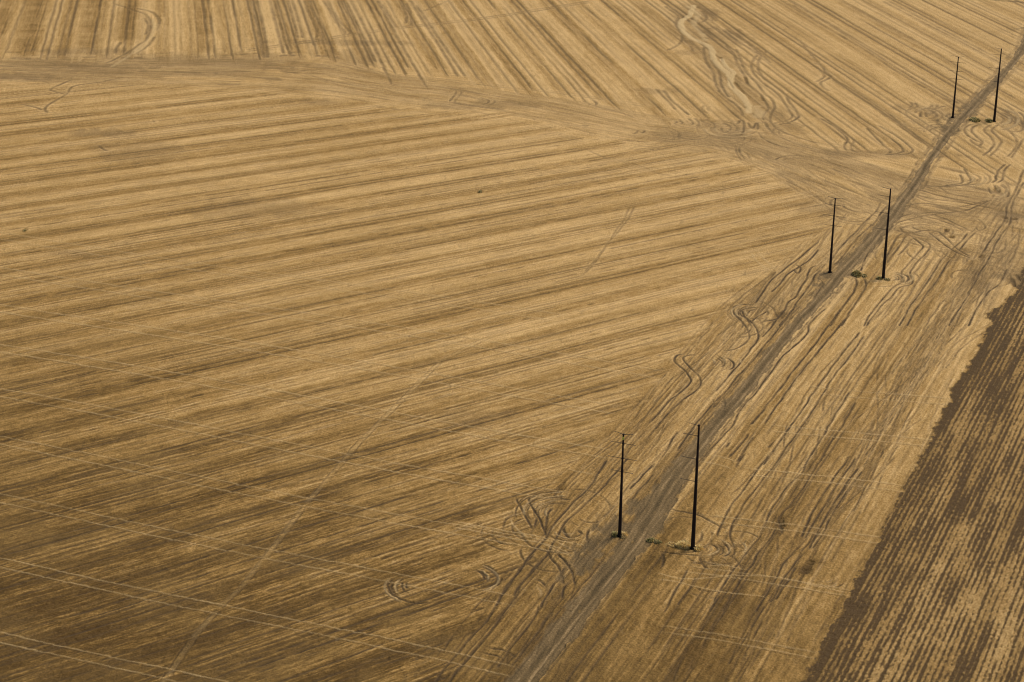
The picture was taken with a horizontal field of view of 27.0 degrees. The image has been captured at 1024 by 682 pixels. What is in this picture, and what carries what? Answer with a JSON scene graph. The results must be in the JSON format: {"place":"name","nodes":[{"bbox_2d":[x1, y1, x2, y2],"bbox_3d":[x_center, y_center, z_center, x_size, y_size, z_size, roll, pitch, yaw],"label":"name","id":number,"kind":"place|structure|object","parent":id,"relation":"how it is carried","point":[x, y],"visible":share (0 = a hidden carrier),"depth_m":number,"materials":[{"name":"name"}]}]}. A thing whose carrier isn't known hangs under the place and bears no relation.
{"place":"outdoors","nodes":[
{"label":"outdoors","id":0,"kind":"place"},
{"bbox_2d":[0,0,1023,681],"bbox_3d":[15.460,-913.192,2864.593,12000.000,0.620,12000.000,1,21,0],"label":"ground","id":1,"kind":"structure","parent":0,"point":[338,324],"depth_m":562.72,"materials":[{"name":"soil"}]},
{"bbox_2d":[621,531,628,538],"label":"grass clump","id":2,"kind":"object","parent":1,"relation":"on","point":[624,534],"visible":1,"depth_m":443.68,"materials":[{"name":"beige plant"}]},
{"bbox_2d":[675,539,690,549],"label":"grass clump","id":3,"kind":"object","parent":1,"relation":"on","point":[682,544],"visible":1,"depth_m":439.27,"materials":[{"name":"beige plant"}]},
{"bbox_2d":[680,423,699,549],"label":"steel pole","id":4,"kind":"object","parent":1,"relation":"on","point":[692,547],"visible":1,"depth_m":434.10,"materials":[{"name":"black metal"}]},
{"bbox_2d":[694,544,703,551],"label":"grass clump","id":5,"kind":"object","parent":1,"relation":"on","point":[699,547],"visible":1,"depth_m":438.37,"materials":[{"name":"beige plant"}]},
{"bbox_2d":[823,196,842,272],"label":"steel pole","id":6,"kind":"object","parent":1,"relation":"on","point":[830,260],"visible":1,"depth_m":594.72,"materials":[{"name":"black metal"}]},
{"bbox_2d":[875,187,890,278],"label":"steel pole","id":7,"kind":"object","parent":1,"relation":"on","point":[885,253],"visible":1,"depth_m":589.96,"materials":[{"name":"black metal"}]},
{"bbox_2d":[969,117,980,121],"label":"weed clump","id":8,"kind":"object","parent":1,"relation":"on","point":[973,119],"visible":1,"depth_m":749.25,"materials":[{"name":"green plant"}]},
{"bbox_2d":[989,48,1001,121],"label":"steel pole","id":9,"kind":"object","parent":1,"relation":"on","point":[995,109],"visible":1,"depth_m":744.87,"materials":[{"name":"black metal"}]},
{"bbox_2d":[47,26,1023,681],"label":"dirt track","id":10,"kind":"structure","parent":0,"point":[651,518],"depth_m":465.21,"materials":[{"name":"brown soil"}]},
{"bbox_2d":[612,531,617,536],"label":"weed clump","id":11,"kind":"object","parent":10,"relation":"on","point":[614,533],"visible":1,"depth_m":443.94,"materials":[{"name":"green plant"}]},
{"bbox_2d":[608,431,635,537],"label":"steel pole","id":12,"kind":"object","parent":10,"relation":"on","point":[619,535],"visible":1,"depth_m":439.41,"materials":[{"name":"black metal"}]},
{"bbox_2d":[646,537,656,542],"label":"weed clump","id":13,"kind":"object","parent":10,"relation":"on","point":[650,540],"visible":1,"depth_m":441.85,"materials":[{"name":"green plant"}]},
{"bbox_2d":[852,270,860,277],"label":"weed clump","id":14,"kind":"object","parent":10,"relation":"on","point":[857,273],"visible":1,"depth_m":596.53,"materials":[{"name":"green plant"}]},
{"bbox_2d":[950,56,960,117],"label":"steel pole","id":15,"kind":"object","parent":10,"relation":"on","point":[957,71],"visible":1,"depth_m":749.40,"materials":[{"name":"black metal"}]},
{"bbox_2d":[801,267,1023,681],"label":"tilled field","id":16,"kind":"structure","parent":0,"point":[937,593],"depth_m":436.51,"materials":[{"name":"brown soil"}]}
]}

